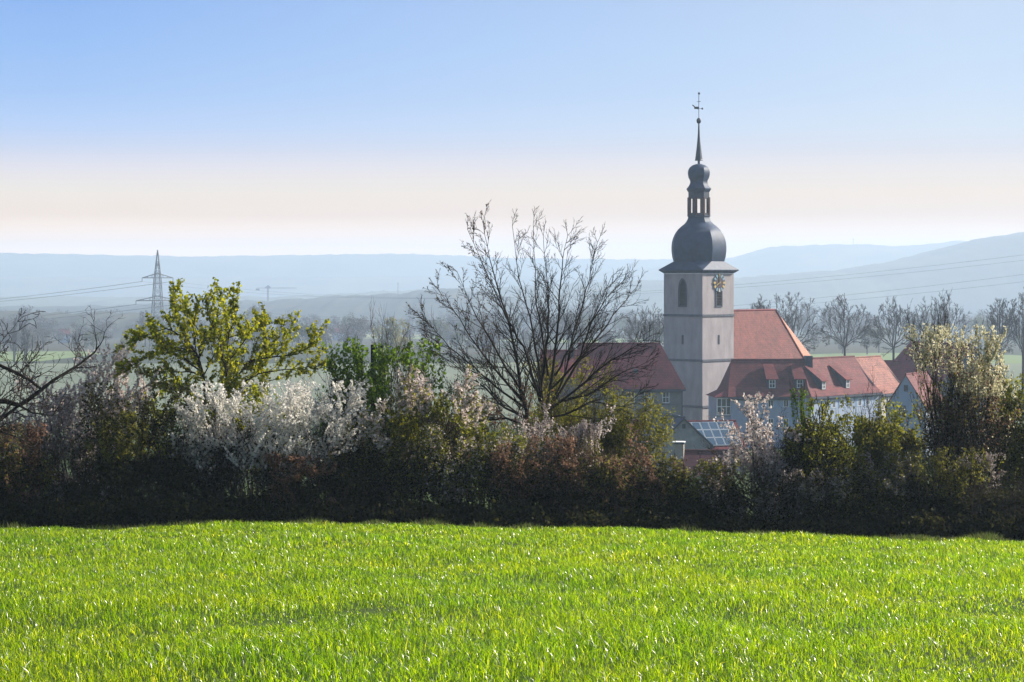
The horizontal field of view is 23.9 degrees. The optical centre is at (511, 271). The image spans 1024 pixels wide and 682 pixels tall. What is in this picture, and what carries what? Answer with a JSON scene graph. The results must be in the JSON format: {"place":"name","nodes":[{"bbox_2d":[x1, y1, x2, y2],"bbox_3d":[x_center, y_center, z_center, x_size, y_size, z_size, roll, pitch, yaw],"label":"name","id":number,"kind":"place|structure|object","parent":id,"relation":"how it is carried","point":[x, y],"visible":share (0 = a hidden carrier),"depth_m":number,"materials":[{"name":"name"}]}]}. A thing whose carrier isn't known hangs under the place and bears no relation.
{"place":"outdoors","nodes":[
{"label":"outdoors","id":0,"kind":"place"},
{"bbox_2d":[0,311,301,337],"bbox_3d":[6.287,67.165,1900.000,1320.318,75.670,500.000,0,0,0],"label":"wooded hills","id":1,"kind":"structure","parent":0,"point":[122,323],"depth_m":1836.79,"materials":[{"name":"plant"}]},
{"bbox_2d":[0,253,672,276],"bbox_3d":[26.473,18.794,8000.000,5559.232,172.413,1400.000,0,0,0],"label":"wooded hills","id":2,"kind":"structure","parent":0,"point":[103,265],"depth_m":7537.61,"materials":[{"name":"plant"}]},
{"bbox_2d":[0,240,966,297],"bbox_3d":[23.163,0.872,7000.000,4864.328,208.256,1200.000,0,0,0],"label":"wooded hills","id":3,"kind":"structure","parent":0,"point":[783,259],"depth_m":6611.88,"materials":[{"name":"plant"}]},
{"bbox_2d":[0,288,1018,330],"bbox_3d":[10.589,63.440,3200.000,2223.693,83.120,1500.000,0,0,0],"label":"wooded hills","id":4,"kind":"structure","parent":0,"point":[326,307],"depth_m":2880.44,"materials":[{"name":"plant"}]},
{"bbox_2d":[0,326,1023,681],"bbox_3d":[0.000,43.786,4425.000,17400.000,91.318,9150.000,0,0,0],"label":"ground","id":5,"kind":"structure","parent":0,"point":[66,356],"depth_m":49.49,"materials":[{"name":"plant"}]},
{"bbox_2d":[0,323,17,349],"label":"valley tree","id":6,"kind":"object","parent":5,"relation":"on","point":[4,332],"visible":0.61,"depth_m":1085.38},
{"bbox_2d":[9,315,18,361],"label":"poplar","id":7,"kind":"object","parent":5,"relation":"on","point":[14,339],"visible":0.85,"depth_m":819.31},
{"bbox_2d":[17,309,30,362],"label":"poplar","id":8,"kind":"object","parent":5,"relation":"on","point":[25,342],"visible":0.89,"depth_m":798.93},
{"bbox_2d":[10,325,42,353],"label":"valley tree","id":9,"kind":"object","parent":5,"relation":"on","point":[29,339],"visible":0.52,"depth_m":997.32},
{"bbox_2d":[0,485,54,527],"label":"undergrowth bush","id":10,"kind":"object","parent":5,"relation":"on","point":[10,509],"visible":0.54,"depth_m":63.40,"materials":[{"name":"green plant"}]},
{"bbox_2d":[0,308,58,469],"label":"dark tree","id":11,"kind":"object","parent":5,"relation":"on","point":[4,416],"visible":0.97,"depth_m":57.75,"materials":[{"name":"brown plant"}]},
{"bbox_2d":[0,306,125,424],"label":"overhanging limb","id":12,"kind":"object","parent":11,"relation":"attached to","point":[38,387],"visible":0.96,"depth_m":58.23,"materials":[{"name":"brown plant"}]},
{"bbox_2d":[0,394,65,521],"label":"bush","id":13,"kind":"object","parent":5,"relation":"on","point":[14,478],"visible":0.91,"depth_m":64.00,"materials":[{"name":"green plant"}]},
{"bbox_2d":[32,327,53,349],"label":"valley tree","id":14,"kind":"object","parent":5,"relation":"on","point":[46,333],"visible":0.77,"depth_m":1092.29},
{"bbox_2d":[30,316,57,343],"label":"valley tree","id":15,"kind":"object","parent":5,"relation":"on","point":[39,324],"visible":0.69,"depth_m":1341.92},
{"bbox_2d":[0,487,108,529],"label":"undergrowth bush","id":16,"kind":"object","parent":5,"relation":"on","point":[33,517],"visible":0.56,"depth_m":63.13,"materials":[{"name":"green plant"}]},
{"bbox_2d":[0,377,135,502],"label":"blossom tree","id":17,"kind":"object","parent":5,"relation":"on","point":[79,453],"visible":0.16,"depth_m":66.03,"materials":[{"name":"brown plant"}]},
{"bbox_2d":[27,411,127,505],"bbox_3d":[-11.490,5.392,64.457,2.487,3.401,2.043,0,0,19],"label":"bush","id":18,"kind":"object","parent":5,"relation":"on","point":[98,492],"visible":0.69,"depth_m":64.13,"materials":[{"name":"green plant"}]},
{"bbox_2d":[0,340,164,489],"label":"blossom tree","id":19,"kind":"object","parent":5,"relation":"on","point":[53,428],"visible":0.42,"depth_m":68.15,"materials":[{"name":"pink plant"}]},
{"bbox_2d":[83,330,104,351],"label":"valley tree","id":20,"kind":"object","parent":5,"relation":"on","point":[92,342],"visible":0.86,"depth_m":976.26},
{"bbox_2d":[97,321,117,345],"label":"valley tree","id":21,"kind":"object","parent":5,"relation":"on","point":[106,332],"visible":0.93,"depth_m":1243.64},
{"bbox_2d":[40,476,179,529],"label":"undergrowth bush","id":22,"kind":"object","parent":5,"relation":"on","point":[102,513],"visible":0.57,"depth_m":63.05,"materials":[{"name":"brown plant"}]},
{"bbox_2d":[59,361,210,506],"bbox_3d":[-9.956,4.783,64.656,4.288,4.875,2.885,0,0,0],"label":"hawthorn","id":23,"kind":"object","parent":5,"relation":"on","point":[164,474],"visible":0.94,"depth_m":64.51,"materials":[{"name":"green plant"}]},
{"bbox_2d":[134,310,162,346],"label":"valley tree","id":24,"kind":"object","parent":5,"relation":"on","point":[141,320],"visible":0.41,"depth_m":1221.08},
{"bbox_2d":[136,250,177,350],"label":"pylon","id":25,"kind":"object","parent":5,"relation":"on","point":[160,295],"visible":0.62,"depth_m":999.21,"materials":[{"name":"metal"}]},
{"bbox_2d":[142,255,1018,298],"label":"power cable","id":26,"kind":"object","parent":25,"relation":"attached to","point":[585,294],"visible":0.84,"depth_m":736.01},
{"bbox_2d":[108,478,239,527],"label":"undergrowth bush","id":27,"kind":"object","parent":5,"relation":"on","point":[189,512],"visible":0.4,"depth_m":63.12,"materials":[{"name":"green plant"}]},
{"bbox_2d":[167,400,255,500],"bbox_3d":[-8.117,5.189,65.068,2.511,3.730,1.683,0,0,-21],"label":"white blackthorn","id":28,"kind":"object","parent":5,"relation":"on","point":[219,473],"visible":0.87,"depth_m":64.85,"materials":[{"name":"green plant"}]},
{"bbox_2d":[113,277,333,420],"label":"maple tree","id":29,"kind":"object","parent":5,"relation":"on","point":[247,329],"visible":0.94,"depth_m":68.68,"materials":[{"name":"green plant"}]},
{"bbox_2d":[124,323,326,501],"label":"bush","id":30,"kind":"object","parent":5,"relation":"on","point":[235,383],"visible":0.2,"depth_m":68.44,"materials":[{"name":"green plant"}]},
{"bbox_2d":[149,482,308,524],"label":"undergrowth bush","id":31,"kind":"object","parent":5,"relation":"on","point":[219,513],"visible":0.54,"depth_m":62.98,"materials":[{"name":"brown plant"}]},
{"bbox_2d":[169,358,399,498],"bbox_3d":[-6.094,4.621,66.223,6.873,4.950,5.430,0,0,0],"label":"white blackthorn","id":32,"kind":"object","parent":5,"relation":"on","point":[294,405],"visible":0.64,"depth_m":64.92,"materials":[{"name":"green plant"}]},
{"bbox_2d":[225,485,371,523],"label":"undergrowth bush","id":33,"kind":"object","parent":5,"relation":"on","point":[249,505],"visible":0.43,"depth_m":63.12,"materials":[{"name":"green plant"}]},
{"bbox_2d":[288,320,317,345],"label":"valley tree","id":34,"kind":"object","parent":5,"relation":"on","point":[301,332],"visible":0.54,"depth_m":1009.95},
{"bbox_2d":[253,445,392,516],"bbox_3d":[-5.023,5.726,64.365,3.934,2.432,3.376,0,0,0],"label":"bush","id":35,"kind":"object","parent":5,"relation":"on","point":[289,486],"visible":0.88,"depth_m":63.80,"materials":[{"name":"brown plant"}]},
{"bbox_2d":[315,326,332,347],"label":"valley tree","id":36,"kind":"object","parent":5,"relation":"on","point":[326,334],"visible":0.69,"depth_m":1083.27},
{"bbox_2d":[329,322,352,342],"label":"valley tree","id":37,"kind":"object","parent":5,"relation":"on","point":[341,333],"visible":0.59,"depth_m":1113.29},
{"bbox_2d":[285,493,422,523],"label":"undergrowth bush","id":38,"kind":"object","parent":5,"relation":"on","point":[360,517],"visible":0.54,"depth_m":63.37,"materials":[{"name":"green plant"}]},
{"bbox_2d":[341,315,373,343],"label":"valley tree","id":39,"kind":"object","parent":5,"relation":"on","point":[353,324],"visible":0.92,"depth_m":1038.54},
{"bbox_2d":[297,297,453,503],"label":"leafy shrub","id":40,"kind":"object","parent":5,"relation":"on","point":[355,354],"visible":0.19,"depth_m":67.06,"materials":[{"name":"green plant"}]},
{"bbox_2d":[317,404,439,504],"bbox_3d":[-3.304,5.260,64.984,3.480,3.527,2.137,0,0,15],"label":"bush","id":41,"kind":"object","parent":5,"relation":"on","point":[392,461],"visible":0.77,"depth_m":64.52,"materials":[{"name":"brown plant"}]},
{"bbox_2d":[371,317,409,360],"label":"valley tree","id":42,"kind":"object","parent":5,"relation":"on","point":[397,331],"visible":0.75,"depth_m":827.99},
{"bbox_2d":[402,303,423,331],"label":"valley tree","id":43,"kind":"object","parent":5,"relation":"on","point":[411,321],"visible":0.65,"depth_m":2246.23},
{"bbox_2d":[350,492,482,525],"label":"undergrowth bush","id":44,"kind":"object","parent":5,"relation":"on","point":[385,512],"visible":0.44,"depth_m":63.48,"materials":[{"name":"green plant"}]},
{"bbox_2d":[356,364,496,501],"bbox_3d":[-2.283,4.749,65.866,3.738,4.674,3.487,0,0,0],"label":"apple tree","id":45,"kind":"object","parent":5,"relation":"on","point":[419,393],"visible":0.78,"depth_m":64.98,"materials":[{"name":"beige plant"}]},
{"bbox_2d":[423,317,449,349],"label":"valley tree","id":46,"kind":"object","parent":5,"relation":"on","point":[444,326],"visible":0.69,"depth_m":1116.22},
{"bbox_2d":[441,310,466,331],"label":"valley tree","id":47,"kind":"object","parent":5,"relation":"on","point":[453,318],"visible":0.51,"depth_m":1571.78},
{"bbox_2d":[449,329,464,351],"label":"valley tree","id":48,"kind":"object","parent":5,"relation":"on","point":[456,339],"visible":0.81,"depth_m":1012.20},
{"bbox_2d":[452,326,476,352],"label":"valley tree","id":49,"kind":"object","parent":5,"relation":"on","point":[468,341],"visible":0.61,"depth_m":1014.61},
{"bbox_2d":[405,406,543,508],"bbox_3d":[-1.003,5.252,65.002,3.812,3.653,2.479,0,0,0],"label":"bush","id":50,"kind":"object","parent":5,"relation":"on","point":[455,474],"visible":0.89,"depth_m":64.60,"materials":[{"name":"green plant"}]},
{"bbox_2d":[404,496,552,527],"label":"undergrowth bush","id":51,"kind":"object","parent":5,"relation":"on","point":[491,517],"visible":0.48,"depth_m":63.14,"materials":[{"name":"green plant"}]},
{"bbox_2d":[419,361,553,507],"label":"bush","id":52,"kind":"object","parent":5,"relation":"on","point":[494,414],"visible":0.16,"depth_m":68.13,"materials":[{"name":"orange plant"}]},
{"bbox_2d":[481,322,508,353],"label":"valley tree","id":53,"kind":"object","parent":5,"relation":"on","point":[496,341],"visible":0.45,"depth_m":986.80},
{"bbox_2d":[0,517,1014,542],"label":"weeds","id":54,"kind":"object","parent":5,"relation":"on","point":[983,536],"visible":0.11,"depth_m":61.56,"materials":[{"name":"plant"}]},
{"bbox_2d":[0,519,1023,681],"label":"grass","id":55,"kind":"structure","parent":5,"relation":"on","point":[997,561],"depth_m":29.20,"materials":[{"name":"plant"}]},
{"bbox_2d":[457,494,599,528],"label":"undergrowth bush","id":56,"kind":"object","parent":5,"relation":"on","point":[518,515],"visible":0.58,"depth_m":63.26,"materials":[{"name":"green plant"}]},
{"bbox_2d":[403,200,663,503],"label":"bare tree","id":57,"kind":"object","parent":5,"relation":"on","point":[538,385],"visible":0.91,"depth_m":68.20,"materials":[{"name":"brown plant"}]},
{"bbox_2d":[540,347,578,437],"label":"side house","id":58,"kind":"structure","parent":5,"relation":"on","point":[561,354],"depth_m":349.32,"materials":[{"name":"grey paint"}]},
{"bbox_2d":[508,337,623,503],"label":"willow bush","id":59,"kind":"object","parent":5,"relation":"on","point":[556,380],"visible":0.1,"depth_m":71.19,"materials":[{"name":"green plant"}]},
{"bbox_2d":[517,381,615,501],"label":"pale blackthorn","id":60,"kind":"object","parent":5,"relation":"on","point":[586,437],"visible":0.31,"depth_m":66.39,"materials":[{"name":"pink plant"}]},
{"bbox_2d":[549,309,584,346],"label":"valley tree","id":61,"kind":"object","parent":5,"relation":"on","point":[564,323],"visible":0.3,"depth_m":1054.17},
{"bbox_2d":[483,420,654,513],"bbox_3d":[1.500,5.548,64.756,4.673,3.238,2.806,0,0,0],"label":"rust bush","id":62,"kind":"object","parent":5,"relation":"on","point":[563,474],"visible":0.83,"depth_m":64.23,"materials":[{"name":"brown plant"}]},
{"bbox_2d":[526,501,665,527],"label":"undergrowth bush","id":63,"kind":"object","parent":5,"relation":"on","point":[597,519],"visible":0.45,"depth_m":63.46,"materials":[{"name":"green plant"}]},
{"bbox_2d":[519,357,682,489],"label":"willow bush","id":64,"kind":"object","parent":5,"relation":"on","point":[619,435],"visible":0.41,"depth_m":68.59,"materials":[{"name":"green plant"}]},
{"bbox_2d":[576,342,685,428],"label":"parsonage","id":65,"kind":"structure","parent":5,"relation":"on","point":[670,385],"depth_m":339.04,"materials":[{"name":"tile"}]},
{"bbox_2d":[559,440,702,516],"bbox_3d":[3.223,5.745,65.008,4.203,2.823,2.641,0,0,-9],"label":"rust bush","id":66,"kind":"object","parent":5,"relation":"on","point":[657,488],"visible":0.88,"depth_m":64.27,"materials":[{"name":"brown plant"}]},
{"bbox_2d":[623,305,663,347],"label":"bare tree","id":67,"kind":"object","parent":5,"relation":"on","point":[653,327],"visible":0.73,"depth_m":469.43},
{"bbox_2d":[589,501,717,530],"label":"undergrowth bush","id":68,"kind":"object","parent":5,"relation":"on","point":[669,522],"visible":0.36,"depth_m":63.24,"materials":[{"name":"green plant"}]},
{"bbox_2d":[631,412,714,471],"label":"grey shed","id":69,"kind":"structure","parent":5,"relation":"on","point":[691,435],"depth_m":263.02,"materials":[{"name":"stone"}]},
{"bbox_2d":[650,443,744,519],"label":"hedge bush","id":70,"kind":"object","parent":5,"relation":"on","point":[693,503],"visible":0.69,"depth_m":64.47,"materials":[{"name":"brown plant"}]},
{"bbox_2d":[659,92,738,419],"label":"church tower","id":71,"kind":"structure","parent":5,"relation":"on","point":[698,272],"depth_m":367.09,"materials":[{"name":"paint"}]},
{"bbox_2d":[678,278,686,306],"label":"belfry window","id":72,"kind":"structure","parent":71,"relation":"in","point":[682,288],"depth_m":367.31,"materials":[{"name":"stone"}]},
{"bbox_2d":[715,290,722,306],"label":"belfry window","id":73,"kind":"structure","parent":71,"relation":"in","point":[718,295],"depth_m":367.40,"materials":[{"name":"stone"}]},
{"bbox_2d":[638,509,760,532],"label":"undergrowth bush","id":74,"kind":"object","parent":5,"relation":"on","point":[713,525],"visible":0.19,"depth_m":63.47,"materials":[{"name":"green plant"}]},
{"bbox_2d":[672,441,730,476],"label":"house","id":75,"kind":"structure","parent":5,"relation":"on","point":[692,456],"depth_m":218.10,"materials":[{"name":"white paint"}]},
{"bbox_2d":[679,415,747,470],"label":"solar house","id":76,"kind":"structure","parent":5,"relation":"on","point":[712,432],"depth_m":279.38,"materials":[{"name":"grey paint"}]},
{"bbox_2d":[694,509,814,533],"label":"undergrowth bush","id":77,"kind":"object","parent":5,"relation":"on","point":[763,527],"visible":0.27,"depth_m":63.27,"materials":[{"name":"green plant"}]},
{"bbox_2d":[701,387,810,505],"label":"plum tree","id":78,"kind":"object","parent":5,"relation":"on","point":[768,456],"visible":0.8,"depth_m":65.79,"materials":[{"name":"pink plant"}]},
{"bbox_2d":[706,356,812,447],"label":"rectory","id":79,"kind":"structure","parent":5,"relation":"on","point":[741,377],"depth_m":347.49,"materials":[{"name":"white paint"}]},
{"bbox_2d":[697,456,826,524],"bbox_3d":[6.545,6.078,64.469,3.646,2.350,2.249,0,0,0],"label":"grey bush","id":80,"kind":"object","parent":5,"relation":"on","point":[777,501],"visible":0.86,"depth_m":64.05,"materials":[{"name":"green plant"}]},
{"bbox_2d":[734,309,810,358],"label":"roof","id":81,"kind":"structure","parent":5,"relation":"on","point":[764,334],"depth_m":385.13,"materials":[{"name":"tile"}]},
{"bbox_2d":[759,292,819,351],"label":"bare tree","id":82,"kind":"object","parent":5,"relation":"on","point":[793,314],"visible":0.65,"depth_m":468.88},
{"bbox_2d":[789,375,813,445],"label":"leafy shoot","id":83,"kind":"object","parent":5,"relation":"on","point":[800,402],"visible":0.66,"depth_m":65.38,"materials":[{"name":"green plant"}]},
{"bbox_2d":[794,308,817,337],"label":"valley tree","id":84,"kind":"object","parent":5,"relation":"on","point":[805,314],"visible":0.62,"depth_m":1716.42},
{"bbox_2d":[748,508,873,536],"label":"undergrowth bush","id":85,"kind":"object","parent":5,"relation":"on","point":[854,528],"visible":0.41,"depth_m":63.26,"materials":[{"name":"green plant"}]},
{"bbox_2d":[770,392,865,508],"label":"gnarled tree","id":86,"kind":"object","parent":5,"relation":"on","point":[815,451],"visible":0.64,"depth_m":65.28,"materials":[{"name":"green plant"}]},
{"bbox_2d":[799,355,882,445],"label":"wing","id":87,"kind":"structure","parent":5,"relation":"on","point":[834,378],"depth_m":353.44,"materials":[{"name":"tile"}]},
{"bbox_2d":[828,313,861,342],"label":"valley tree","id":88,"kind":"object","parent":5,"relation":"on","point":[850,335],"visible":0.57,"depth_m":1214.58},
{"bbox_2d":[817,293,875,355],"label":"bare tree","id":89,"kind":"object","parent":5,"relation":"on","point":[841,320],"visible":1,"depth_m":469.86,"materials":[{"name":"plant"}]},
{"bbox_2d":[787,507,910,537],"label":"undergrowth bush","id":90,"kind":"object","parent":5,"relation":"on","point":[826,527],"visible":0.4,"depth_m":63.40,"materials":[{"name":"green plant"}]},
{"bbox_2d":[791,456,920,523],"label":"grey bush","id":91,"kind":"object","parent":5,"relation":"on","point":[844,497],"visible":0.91,"depth_m":63.80,"materials":[{"name":"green plant"}]},
{"bbox_2d":[858,322,883,353],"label":"valley tree","id":92,"kind":"object","parent":5,"relation":"on","point":[871,327],"visible":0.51,"depth_m":978.03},
{"bbox_2d":[855,355,899,422],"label":"gable house","id":93,"kind":"structure","parent":5,"relation":"on","point":[884,378],"depth_m":363.91,"materials":[{"name":"tile"}]},
{"bbox_2d":[823,366,932,502],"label":"hedge tree","id":94,"kind":"object","parent":5,"relation":"on","point":[879,436],"visible":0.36,"depth_m":67.22,"materials":[{"name":"green plant"}]},
{"bbox_2d":[867,296,918,359],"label":"bare tree","id":95,"kind":"object","parent":5,"relation":"on","point":[891,319],"visible":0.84,"depth_m":469.71,"materials":[{"name":"plant"}]},
{"bbox_2d":[842,432,945,518],"bbox_3d":[10.198,5.823,64.755,3.209,3.093,2.052,0,0,0],"label":"grey bush","id":96,"kind":"object","parent":5,"relation":"on","point":[898,466],"visible":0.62,"depth_m":64.33,"materials":[{"name":"green plant"}]},
{"bbox_2d":[841,501,985,538],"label":"undergrowth bush","id":97,"kind":"object","parent":5,"relation":"on","point":[907,528],"visible":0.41,"depth_m":63.26,"materials":[{"name":"green plant"}]},
{"bbox_2d":[885,371,942,456],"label":"cottage","id":98,"kind":"structure","parent":5,"relation":"on","point":[908,381],"depth_m":323.32,"materials":[{"name":"white paint"}]},
{"bbox_2d":[910,293,970,342],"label":"bare tree","id":99,"kind":"object","parent":5,"relation":"on","point":[935,319],"visible":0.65,"depth_m":469.54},
{"bbox_2d":[898,435,992,524],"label":"bush","id":100,"kind":"object","parent":5,"relation":"on","point":[946,498],"visible":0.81,"depth_m":64.18,"materials":[{"name":"green plant"}]},
{"bbox_2d":[893,341,1010,435],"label":"barn","id":101,"kind":"structure","parent":5,"relation":"on","point":[903,366],"depth_m":386.21,"materials":[{"name":"stone"}]},
{"bbox_2d":[882,288,1023,494],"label":"cream blackthorn","id":102,"kind":"object","parent":5,"relation":"on","point":[946,427],"visible":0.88,"depth_m":65.67,"materials":[{"name":"beige plant"}]},
{"bbox_2d":[891,489,1023,540],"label":"undergrowth bush","id":103,"kind":"object","parent":5,"relation":"on","point":[967,525],"visible":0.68,"depth_m":63.19,"materials":[{"name":"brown plant"}]},
{"bbox_2d":[967,314,988,336],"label":"valley tree","id":104,"kind":"object","parent":5,"relation":"on","point":[980,321],"visible":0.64,"depth_m":1225.93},
{"bbox_2d":[949,421,1023,514],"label":"bush","id":105,"kind":"object","parent":5,"relation":"on","point":[996,498],"visible":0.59,"depth_m":64.27,"materials":[{"name":"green plant"}]},
{"bbox_2d":[953,482,1023,535],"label":"undergrowth bush","id":106,"kind":"object","parent":5,"relation":"on","point":[989,517],"visible":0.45,"depth_m":63.63,"materials":[{"name":"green plant"}]},
{"bbox_2d":[965,355,1023,496],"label":"hazel bush","id":107,"kind":"object","parent":5,"relation":"on","point":[1014,461],"visible":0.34,"depth_m":66.93,"materials":[{"name":"green plant"}]},
{"bbox_2d":[982,298,1020,370],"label":"bare tree","id":108,"kind":"object","parent":5,"relation":"on","point":[999,314],"visible":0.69,"depth_m":469.00,"materials":[{"name":"plant"}]},
{"bbox_2d":[1003,286,1023,415],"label":"bare tree","id":109,"kind":"object","parent":5,"relation":"on","point":[1012,311],"visible":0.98,"depth_m":449.33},
{"bbox_2d":[0,232,1023,315],"bbox_3d":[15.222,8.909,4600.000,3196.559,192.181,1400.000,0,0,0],"label":"wooded hills","id":110,"kind":"structure","parent":0,"point":[968,298],"depth_m":4137.35,"materials":[{"name":"plant"}]},
{"bbox_2d":[0,0,1023,259],"label":"sky","id":111,"kind":"structure","parent":0,"point":[191,128],"materials":[{"name":"blue"}]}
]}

